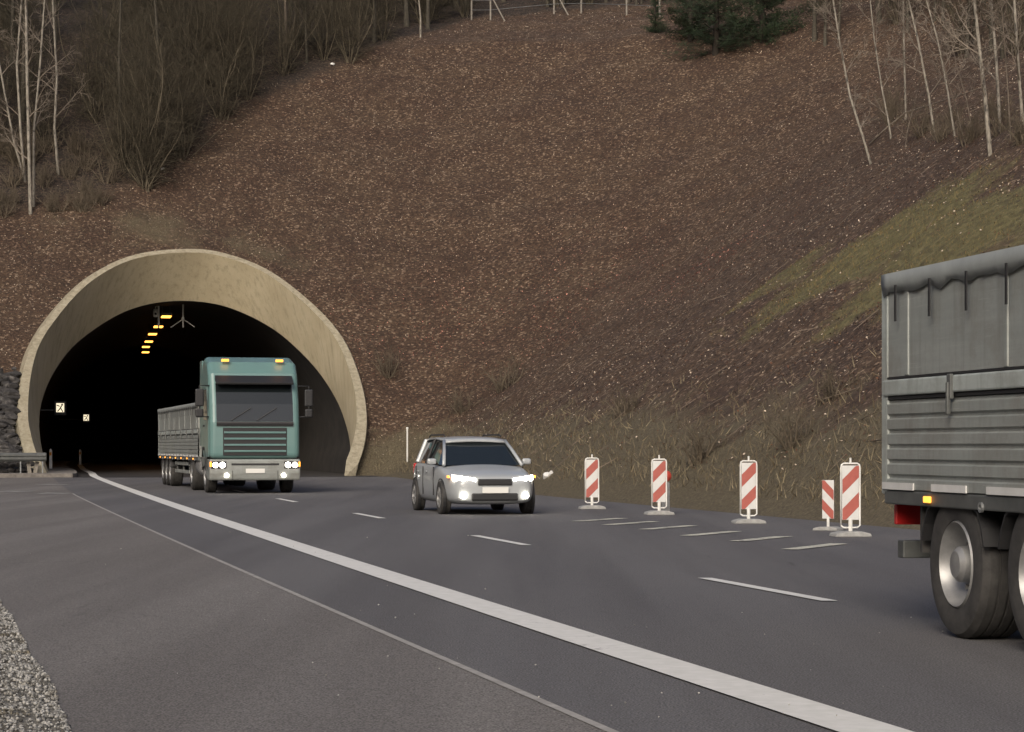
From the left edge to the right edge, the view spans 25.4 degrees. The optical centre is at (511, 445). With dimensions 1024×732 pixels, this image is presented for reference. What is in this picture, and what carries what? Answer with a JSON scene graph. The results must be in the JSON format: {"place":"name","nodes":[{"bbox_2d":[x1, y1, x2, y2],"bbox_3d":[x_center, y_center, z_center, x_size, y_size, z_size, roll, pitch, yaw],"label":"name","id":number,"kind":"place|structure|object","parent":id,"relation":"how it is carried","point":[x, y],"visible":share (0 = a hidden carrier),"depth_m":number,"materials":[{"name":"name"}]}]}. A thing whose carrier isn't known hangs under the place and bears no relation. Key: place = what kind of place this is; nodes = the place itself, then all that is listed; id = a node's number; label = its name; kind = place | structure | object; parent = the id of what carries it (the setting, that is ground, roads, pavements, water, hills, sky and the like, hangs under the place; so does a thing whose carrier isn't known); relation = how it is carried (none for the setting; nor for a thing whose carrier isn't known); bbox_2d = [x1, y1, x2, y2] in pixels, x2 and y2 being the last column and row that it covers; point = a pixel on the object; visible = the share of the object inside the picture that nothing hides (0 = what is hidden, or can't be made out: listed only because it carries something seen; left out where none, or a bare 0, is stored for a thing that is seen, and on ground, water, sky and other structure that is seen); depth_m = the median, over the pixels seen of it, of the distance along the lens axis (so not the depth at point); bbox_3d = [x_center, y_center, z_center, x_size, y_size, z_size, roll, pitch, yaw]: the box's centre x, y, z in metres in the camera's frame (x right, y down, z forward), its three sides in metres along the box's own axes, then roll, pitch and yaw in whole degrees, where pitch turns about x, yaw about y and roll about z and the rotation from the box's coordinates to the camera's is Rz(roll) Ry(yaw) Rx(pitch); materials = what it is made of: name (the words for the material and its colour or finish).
{"place":"outdoors","nodes":[
{"label":"outdoors","id":0,"kind":"place"},
{"bbox_2d":[0,457,160,477],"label":"walkway","id":1,"kind":"structure","parent":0,"point":[60,468],"depth_m":104.85,"materials":[{"name":"concrete"}]},
{"bbox_2d":[39,301,349,473],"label":"tunnel lining","id":2,"kind":"object","parent":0,"point":[115,382],"visible":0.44,"depth_m":159.19,"materials":[{"name":"concrete"}]},
{"bbox_2d":[40,401,66,414],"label":"escape sign","id":3,"kind":"object","parent":2,"relation":"attached to","point":[60,407],"visible":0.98,"depth_m":116.43,"materials":[{"name":"white plastic"}]},
{"bbox_2d":[46,459,382,477],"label":"tunnel road","id":4,"kind":"structure","parent":0,"point":[136,468],"depth_m":120.25,"materials":[{"name":"asphalt"}]},
{"bbox_2d":[0,478,606,731],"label":"hard shoulder","id":5,"kind":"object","parent":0,"point":[71,600],"visible":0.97,"depth_m":14.50},
{"bbox_2d":[0,0,1023,529],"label":"hillside","id":6,"kind":"structure","parent":0,"point":[396,198],"depth_m":112.57,"materials":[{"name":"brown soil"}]},
{"bbox_2d":[0,157,27,187],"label":"bramble bush","id":7,"kind":"object","parent":6,"relation":"on","point":[19,180],"visible":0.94,"depth_m":116.40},
{"bbox_2d":[0,0,27,65],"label":"bare tree","id":8,"kind":"object","parent":6,"relation":"on","point":[12,10],"visible":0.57,"depth_m":127.79,"materials":[{"name":"grey plant"}]},
{"bbox_2d":[0,367,34,472],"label":"stone wall","id":9,"kind":"structure","parent":6,"relation":"on","point":[10,441],"depth_m":98.45,"materials":[{"name":"stone"}]},
{"bbox_2d":[0,27,37,180],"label":"birch tree","id":10,"kind":"object","parent":6,"relation":"on","point":[10,123],"visible":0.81,"depth_m":116.78,"materials":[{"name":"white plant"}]},
{"bbox_2d":[0,453,45,472],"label":"guardrail","id":11,"kind":"object","parent":6,"relation":"on","point":[29,457],"visible":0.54,"depth_m":94.62,"materials":[{"name":"metal"}]},
{"bbox_2d":[0,0,46,181],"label":"birch tree","id":12,"kind":"object","parent":6,"relation":"on","point":[19,107],"visible":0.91,"depth_m":116.87,"materials":[{"name":"grey plant"}]},
{"bbox_2d":[0,40,46,136],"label":"bare shrub","id":13,"kind":"object","parent":6,"relation":"on","point":[1,109],"visible":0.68,"depth_m":120.33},
{"bbox_2d":[0,0,57,214],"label":"birch tree","id":14,"kind":"object","parent":6,"relation":"on","point":[28,112],"visible":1,"depth_m":114.42,"materials":[{"name":"white plant"}]},
{"bbox_2d":[0,0,63,56],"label":"bare shrub","id":15,"kind":"object","parent":6,"relation":"on","point":[32,28],"visible":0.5,"depth_m":128.56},
{"bbox_2d":[0,0,65,121],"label":"bare tree","id":16,"kind":"object","parent":6,"relation":"on","point":[23,74],"visible":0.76,"depth_m":122.45,"materials":[{"name":"grey plant"}]},
{"bbox_2d":[0,14,65,97],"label":"bare shrub","id":17,"kind":"object","parent":6,"relation":"on","point":[14,69],"visible":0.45,"depth_m":124.55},
{"bbox_2d":[0,599,71,731],"bbox_3d":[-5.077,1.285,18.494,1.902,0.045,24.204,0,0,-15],"label":"gravel","id":18,"kind":"structure","parent":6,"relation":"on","point":[58,713],"depth_m":12.04,"materials":[{"name":"gravel"}]},
{"bbox_2d":[0,0,81,206],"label":"birch tree","id":19,"kind":"object","parent":6,"relation":"on","point":[34,127],"visible":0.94,"depth_m":115.05,"materials":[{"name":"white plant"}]},
{"bbox_2d":[33,182,75,212],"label":"bramble bush","id":20,"kind":"object","parent":6,"relation":"on","point":[56,201],"visible":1,"depth_m":114.98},
{"bbox_2d":[13,0,96,174],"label":"birch tree","id":21,"kind":"object","parent":6,"relation":"on","point":[55,116],"visible":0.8,"depth_m":118.19,"materials":[{"name":"grey plant"}]},
{"bbox_2d":[8,48,105,144],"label":"bare shrub","id":22,"kind":"object","parent":6,"relation":"on","point":[37,133],"visible":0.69,"depth_m":120.80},
{"bbox_2d":[48,152,80,179],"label":"bramble bush","id":23,"kind":"object","parent":6,"relation":"on","point":[64,171],"visible":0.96,"depth_m":118.00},
{"bbox_2d":[59,139,103,171],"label":"bramble bush","id":24,"kind":"object","parent":6,"relation":"on","point":[87,161],"visible":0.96,"depth_m":119.03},
{"bbox_2d":[68,187,99,212],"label":"bramble bush","id":25,"kind":"object","parent":6,"relation":"on","point":[84,207],"visible":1,"depth_m":114.99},
{"bbox_2d":[21,0,150,104],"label":"bare shrub","id":26,"kind":"object","parent":6,"relation":"on","point":[93,42],"visible":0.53,"depth_m":124.74,"materials":[{"name":"plant"}]},
{"bbox_2d":[58,11,126,127],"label":"bare shrub","id":27,"kind":"object","parent":6,"relation":"on","point":[83,95],"visible":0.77,"depth_m":123.04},
{"bbox_2d":[81,151,135,185],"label":"bramble bush","id":28,"kind":"object","parent":6,"relation":"on","point":[115,170],"visible":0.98,"depth_m":118.05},
{"bbox_2d":[79,0,139,42],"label":"bare shrub","id":29,"kind":"object","parent":6,"relation":"on","point":[100,10],"visible":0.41,"depth_m":131.31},
{"bbox_2d":[76,0,156,138],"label":"bare tree","id":30,"kind":"object","parent":6,"relation":"on","point":[119,29],"visible":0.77,"depth_m":121.58,"materials":[{"name":"brown plant"}]},
{"bbox_2d":[62,51,197,177],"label":"bare shrub","id":31,"kind":"object","parent":6,"relation":"on","point":[114,130],"visible":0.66,"depth_m":119.23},
{"bbox_2d":[87,18,193,121],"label":"bare shrub","id":32,"kind":"object","parent":6,"relation":"on","point":[144,62],"visible":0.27,"depth_m":123.57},
{"bbox_2d":[62,0,220,132],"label":"bare shrub","id":33,"kind":"object","parent":6,"relation":"on","point":[141,44],"visible":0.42,"depth_m":123.56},
{"bbox_2d":[87,84,196,191],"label":"bare shrub","id":34,"kind":"object","parent":6,"relation":"on","point":[147,179],"visible":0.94,"depth_m":117.86,"materials":[{"name":"plant"}]},
{"bbox_2d":[70,0,219,171],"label":"bare shrub","id":35,"kind":"object","parent":6,"relation":"on","point":[159,95],"visible":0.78,"depth_m":119.21,"materials":[{"name":"plant"}]},
{"bbox_2d":[84,0,216,176],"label":"bare shrub","id":36,"kind":"object","parent":6,"relation":"on","point":[152,105],"visible":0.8,"depth_m":118.77,"materials":[{"name":"plant"}]},
{"bbox_2d":[119,0,189,119],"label":"bare tree","id":37,"kind":"object","parent":6,"relation":"on","point":[155,17],"visible":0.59,"depth_m":123.72,"materials":[{"name":"brown plant"}]},
{"bbox_2d":[105,3,209,97],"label":"bare shrub","id":38,"kind":"object","parent":6,"relation":"on","point":[162,49],"visible":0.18,"depth_m":125.71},
{"bbox_2d":[93,2,265,171],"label":"bare shrub","id":39,"kind":"object","parent":6,"relation":"on","point":[190,121],"visible":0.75,"depth_m":121.47,"materials":[{"name":"plant"}]},
{"bbox_2d":[151,61,227,134],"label":"bare shrub","id":40,"kind":"object","parent":6,"relation":"on","point":[188,97],"visible":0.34,"depth_m":123.18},
{"bbox_2d":[15,249,367,475],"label":"tunnel portal","id":41,"kind":"object","parent":6,"relation":"on","point":[304,326],"visible":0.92,"depth_m":110.31,"materials":[{"name":"concrete"}]},
{"bbox_2d":[128,0,264,91],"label":"bare shrub","id":42,"kind":"object","parent":6,"relation":"on","point":[197,26],"visible":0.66,"depth_m":126.84,"materials":[{"name":"plant"}]},
{"bbox_2d":[116,0,290,77],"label":"bare shrub","id":43,"kind":"object","parent":6,"relation":"on","point":[196,32],"visible":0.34,"depth_m":128.83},
{"bbox_2d":[152,0,282,72],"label":"bare shrub","id":44,"kind":"object","parent":6,"relation":"on","point":[253,1],"visible":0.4,"depth_m":128.92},
{"bbox_2d":[163,0,272,109],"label":"bare shrub","id":45,"kind":"object","parent":6,"relation":"on","point":[232,31],"visible":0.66,"depth_m":126.98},
{"bbox_2d":[173,22,269,120],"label":"bare shrub","id":46,"kind":"object","parent":6,"relation":"on","point":[222,109],"visible":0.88,"depth_m":125.35,"materials":[{"name":"plant"}]},
{"bbox_2d":[174,0,280,91],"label":"bare shrub","id":47,"kind":"object","parent":6,"relation":"on","point":[213,44],"visible":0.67,"depth_m":127.46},
{"bbox_2d":[200,0,282,106],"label":"bare shrub","id":48,"kind":"object","parent":6,"relation":"on","point":[244,88],"visible":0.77,"depth_m":127.62,"materials":[{"name":"plant"}]},
{"bbox_2d":[217,0,293,56],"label":"bare shrub","id":49,"kind":"object","parent":6,"relation":"on","point":[270,11],"visible":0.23,"depth_m":132.54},
{"bbox_2d":[246,0,330,75],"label":"bare shrub","id":50,"kind":"object","parent":6,"relation":"on","point":[286,43],"visible":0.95,"depth_m":131.04,"materials":[{"name":"plant"}]},
{"bbox_2d":[282,0,324,62],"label":"bare tree","id":51,"kind":"object","parent":6,"relation":"on","point":[306,44],"visible":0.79,"depth_m":132.73,"materials":[{"name":"brown plant"}]},
{"bbox_2d":[256,0,366,49],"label":"bare shrub","id":52,"kind":"object","parent":6,"relation":"on","point":[302,32],"visible":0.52,"depth_m":134.21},
{"bbox_2d":[288,0,349,65],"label":"bare shrub","id":53,"kind":"object","parent":6,"relation":"on","point":[320,47],"visible":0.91,"depth_m":133.11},
{"bbox_2d":[292,0,393,48],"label":"bare shrub","id":54,"kind":"object","parent":6,"relation":"on","point":[356,6],"visible":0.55,"depth_m":135.00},
{"bbox_2d":[314,0,398,63],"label":"bare shrub","id":55,"kind":"object","parent":6,"relation":"on","point":[342,46],"visible":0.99,"depth_m":133.13,"materials":[{"name":"plant"}]},
{"bbox_2d":[355,0,411,40],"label":"bare shrub","id":56,"kind":"object","parent":6,"relation":"on","point":[385,21],"visible":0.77,"depth_m":137.66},
{"bbox_2d":[366,344,406,379],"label":"bramble bush","id":57,"kind":"object","parent":6,"relation":"on","point":[390,359],"visible":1,"depth_m":105.76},
{"bbox_2d":[378,0,462,23],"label":"bare shrub","id":58,"kind":"object","parent":6,"relation":"on","point":[423,2],"visible":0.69,"depth_m":144.47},
{"bbox_2d":[2,172,892,509],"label":"dry grass","id":59,"kind":"structure","parent":6,"relation":"on","point":[654,454],"depth_m":55.78,"materials":[{"name":"plant"}]},
{"bbox_2d":[437,377,488,415],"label":"bramble bush","id":60,"kind":"object","parent":6,"relation":"on","point":[456,406],"visible":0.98,"depth_m":102.09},
{"bbox_2d":[432,0,502,17],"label":"bare shrub","id":61,"kind":"object","parent":6,"relation":"on","point":[463,9],"visible":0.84,"depth_m":147.06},
{"bbox_2d":[480,353,527,392],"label":"bramble bush","id":62,"kind":"object","parent":6,"relation":"on","point":[503,379],"visible":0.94,"depth_m":101.93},
{"bbox_2d":[0,0,1023,473],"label":"dead twigs","id":63,"kind":"object","parent":6,"relation":"on","point":[636,270],"visible":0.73,"depth_m":90.78,"materials":[{"name":"brown plant"}]},
{"bbox_2d":[49,36,1023,483],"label":"green grass","id":64,"kind":"structure","parent":6,"relation":"on","point":[891,248],"depth_m":62.56,"materials":[{"name":"plant"}]},
{"bbox_2d":[471,0,660,20],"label":"wire fence","id":65,"kind":"object","parent":6,"relation":"on","point":[581,3],"visible":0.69,"depth_m":145.21,"materials":[{"name":"metal"}]},
{"bbox_2d":[599,382,646,419],"bbox_3d":[3.337,-1.252,64.885,1.339,1.176,1.489,0,0,-45],"label":"bramble bush","id":66,"kind":"object","parent":6,"relation":"on","point":[625,405],"visible":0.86,"depth_m":64.83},
{"bbox_2d":[640,0,669,32],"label":"pine tree","id":67,"kind":"object","parent":6,"relation":"on","point":[656,14],"visible":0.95,"depth_m":133.73,"materials":[{"name":"green plant"}]},
{"bbox_2d":[650,0,734,41],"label":"pine tree","id":68,"kind":"object","parent":6,"relation":"on","point":[691,18],"visible":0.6,"depth_m":130.78,"materials":[{"name":"green plant"}]},
{"bbox_2d":[668,407,741,467],"bbox_3d":[4.428,-0.150,51.405,1.884,1.497,1.467,0,0,-39],"label":"bramble bush","id":69,"kind":"object","parent":6,"relation":"on","point":[699,451],"visible":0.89,"depth_m":51.34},
{"bbox_2d":[662,0,780,60],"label":"pine tree","id":70,"kind":"object","parent":6,"relation":"on","point":[726,26],"visible":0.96,"depth_m":127.54,"materials":[{"name":"green plant"}]},
{"bbox_2d":[713,0,819,45],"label":"pine tree","id":71,"kind":"object","parent":6,"relation":"on","point":[763,18],"visible":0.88,"depth_m":127.39,"materials":[{"name":"green plant"}]},
{"bbox_2d":[757,388,820,453],"bbox_3d":[5.676,-0.481,46.853,1.467,1.451,1.884,0,0,13],"label":"bramble bush","id":72,"kind":"object","parent":6,"relation":"on","point":[790,442],"visible":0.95,"depth_m":46.84,"materials":[{"name":"plant"}]},
{"bbox_2d":[806,358,862,404],"bbox_3d":[6.879,-1.335,49.019,1.340,1.107,1.205,0,0,-35],"label":"bramble bush","id":73,"kind":"object","parent":6,"relation":"on","point":[834,389],"visible":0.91,"depth_m":48.82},
{"bbox_2d":[810,0,879,164],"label":"birch tree","id":74,"kind":"object","parent":6,"relation":"on","point":[850,97],"visible":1,"depth_m":91.64,"materials":[{"name":"grey plant"}]},
{"bbox_2d":[836,0,911,138],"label":"birch tree","id":75,"kind":"object","parent":6,"relation":"on","point":[875,43],"visible":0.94,"depth_m":96.36,"materials":[{"name":"grey plant"}]},
{"bbox_2d":[869,0,936,29],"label":"bare shrub","id":76,"kind":"object","parent":6,"relation":"on","point":[897,15],"visible":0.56,"depth_m":120.88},
{"bbox_2d":[887,0,922,118],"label":"birch tree","id":77,"kind":"object","parent":6,"relation":"on","point":[904,44],"visible":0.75,"depth_m":98.21,"materials":[{"name":"grey plant"}]},
{"bbox_2d":[891,97,940,138],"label":"bramble bush","id":78,"kind":"object","parent":6,"relation":"on","point":[922,126],"visible":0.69,"depth_m":90.99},
{"bbox_2d":[874,0,972,131],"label":"birch tree","id":79,"kind":"object","parent":6,"relation":"on","point":[918,48],"visible":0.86,"depth_m":89.08,"materials":[{"name":"grey plant"}]},
{"bbox_2d":[900,0,977,135],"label":"birch tree","id":80,"kind":"object","parent":6,"relation":"on","point":[936,34],"visible":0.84,"depth_m":80.20,"materials":[{"name":"grey plant"}]},
{"bbox_2d":[923,107,960,141],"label":"bramble bush","id":81,"kind":"object","parent":6,"relation":"on","point":[940,135],"visible":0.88,"depth_m":80.85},
{"bbox_2d":[924,28,962,133],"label":"birch sapling","id":82,"kind":"object","parent":6,"relation":"on","point":[940,66],"visible":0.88,"depth_m":78.29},
{"bbox_2d":[931,0,976,57],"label":"bare tree","id":83,"kind":"object","parent":6,"relation":"on","point":[968,34],"visible":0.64,"depth_m":108.32,"materials":[{"name":"grey plant"}]},
{"bbox_2d":[920,0,988,56],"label":"bare shrub","id":84,"kind":"object","parent":6,"relation":"on","point":[964,17],"visible":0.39,"depth_m":109.14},
{"bbox_2d":[936,1,980,122],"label":"birch sapling","id":85,"kind":"object","parent":6,"relation":"on","point":[956,64],"visible":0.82,"depth_m":77.91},
{"bbox_2d":[925,0,1002,156],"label":"birch tree","id":86,"kind":"object","parent":6,"relation":"on","point":[983,83],"visible":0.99,"depth_m":65.72,"materials":[{"name":"white plant"}]},
{"bbox_2d":[951,110,982,146],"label":"bramble bush","id":87,"kind":"object","parent":6,"relation":"on","point":[968,133],"visible":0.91,"depth_m":73.43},
{"bbox_2d":[953,109,992,141],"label":"bramble bush","id":88,"kind":"object","parent":6,"relation":"on","point":[980,130],"visible":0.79,"depth_m":73.44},
{"bbox_2d":[940,0,1023,130],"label":"birch tree","id":89,"kind":"object","parent":6,"relation":"on","point":[996,79],"visible":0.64,"depth_m":70.75,"materials":[{"name":"grey plant"}]},
{"bbox_2d":[956,0,1023,123],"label":"birch tree","id":90,"kind":"object","parent":6,"relation":"on","point":[1016,44],"visible":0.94,"depth_m":66.40,"materials":[{"name":"grey plant"}]},
{"bbox_2d":[980,0,1011,139],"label":"birch sapling","id":91,"kind":"object","parent":6,"relation":"on","point":[1006,61],"visible":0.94,"depth_m":65.68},
{"bbox_2d":[977,87,1018,123],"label":"bramble bush","id":92,"kind":"object","parent":6,"relation":"on","point":[1003,111],"visible":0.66,"depth_m":73.09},
{"bbox_2d":[980,108,1015,138],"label":"bramble bush","id":93,"kind":"object","parent":6,"relation":"on","point":[995,130],"visible":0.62,"depth_m":70.25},
{"bbox_2d":[978,0,1023,54],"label":"bare shrub","id":94,"kind":"object","parent":6,"relation":"on","point":[1009,46],"visible":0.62,"depth_m":96.40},
{"bbox_2d":[994,99,1023,146],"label":"bramble bush","id":95,"kind":"object","parent":6,"relation":"on","point":[1016,128],"visible":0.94,"depth_m":64.54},
{"bbox_2d":[54,477,1023,731],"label":"carriageway","id":96,"kind":"structure","parent":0,"point":[618,582],"depth_m":19.78,"materials":[{"name":"asphalt"}]},
{"bbox_2d":[158,357,312,492],"bbox_3d":[-8.945,-0.590,70.154,3.240,3.780,16.355,0,0,-14],"label":"tipper lorry","id":97,"kind":"object","parent":96,"relation":"on","point":[236,423],"visible":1,"depth_m":62.51,"materials":[{"name":"teal paint"}]},
{"bbox_2d":[72,493,618,731],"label":"asphalt seam","id":98,"kind":"object","parent":96,"relation":"on","point":[554,706],"visible":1,"depth_m":14.38,"materials":[{"name":"asphalt"}]},
{"bbox_2d":[412,434,535,513],"bbox_3d":[-0.795,0.553,44.911,2.060,1.574,4.423,0,0,-13],"label":"estate car","id":99,"kind":"object","parent":96,"relation":"on","point":[447,471],"visible":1,"depth_m":43.81,"materials":[{"name":"silver metal"}]},
{"bbox_2d":[78,459,913,731],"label":"edge line","id":100,"kind":"object","parent":96,"relation":"on","point":[814,712],"visible":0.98,"depth_m":14.49,"materials":[{"name":"white paint"}]},
{"bbox_2d":[578,454,605,508],"bbox_3d":[1.648,0.735,46.902,0.529,1.130,0.400,0,0,-7],"label":"warning beacon","id":101,"kind":"object","parent":96,"relation":"on","point":[591,478],"visible":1,"depth_m":46.89,"materials":[{"name":"plastic"}]},
{"bbox_2d":[644,455,674,514],"bbox_3d":[2.779,0.735,42.970,0.529,1.130,0.400,0,0,-7],"label":"warning beacon","id":102,"kind":"object","parent":96,"relation":"on","point":[659,482],"visible":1,"depth_m":42.95,"materials":[{"name":"plastic"}]},
{"bbox_2d":[731,456,766,523],"bbox_3d":[3.969,0.735,38.170,0.529,1.130,0.400,0,0,-7],"label":"warning beacon","id":103,"kind":"object","parent":96,"relation":"on","point":[748,486],"visible":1,"depth_m":38.16,"materials":[{"name":"plastic"}]},
{"bbox_2d":[702,578,836,600],"bbox_3d":[2.270,1.291,20.650,0.137,0.001,3.418,0,0,-13],"label":"lane marking","id":104,"kind":"object","parent":96,"relation":"on","point":[773,590],"visible":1,"depth_m":20.47,"materials":[{"name":"white paint"}]},
{"bbox_2d":[813,480,843,530],"bbox_3d":[4.862,0.912,35.000,0.402,0.775,0.304,0,0,29],"label":"warning beacon","id":105,"kind":"object","parent":96,"relation":"on","point":[828,500],"visible":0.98,"depth_m":34.98,"materials":[{"name":"plastic"}]},
{"bbox_2d":[829,458,871,536],"bbox_3d":[4.851,0.735,32.618,0.529,1.130,0.400,0,0,-7],"label":"warning beacon","id":106,"kind":"object","parent":96,"relation":"on","point":[850,494],"visible":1,"depth_m":32.60,"materials":[{"name":"plastic"}]},
{"bbox_2d":[881,245,1023,638],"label":"tipper lorry","id":107,"kind":"object","parent":96,"relation":"on","point":[953,408],"visible":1,"depth_m":15.22,"materials":[{"name":"grey metal"}]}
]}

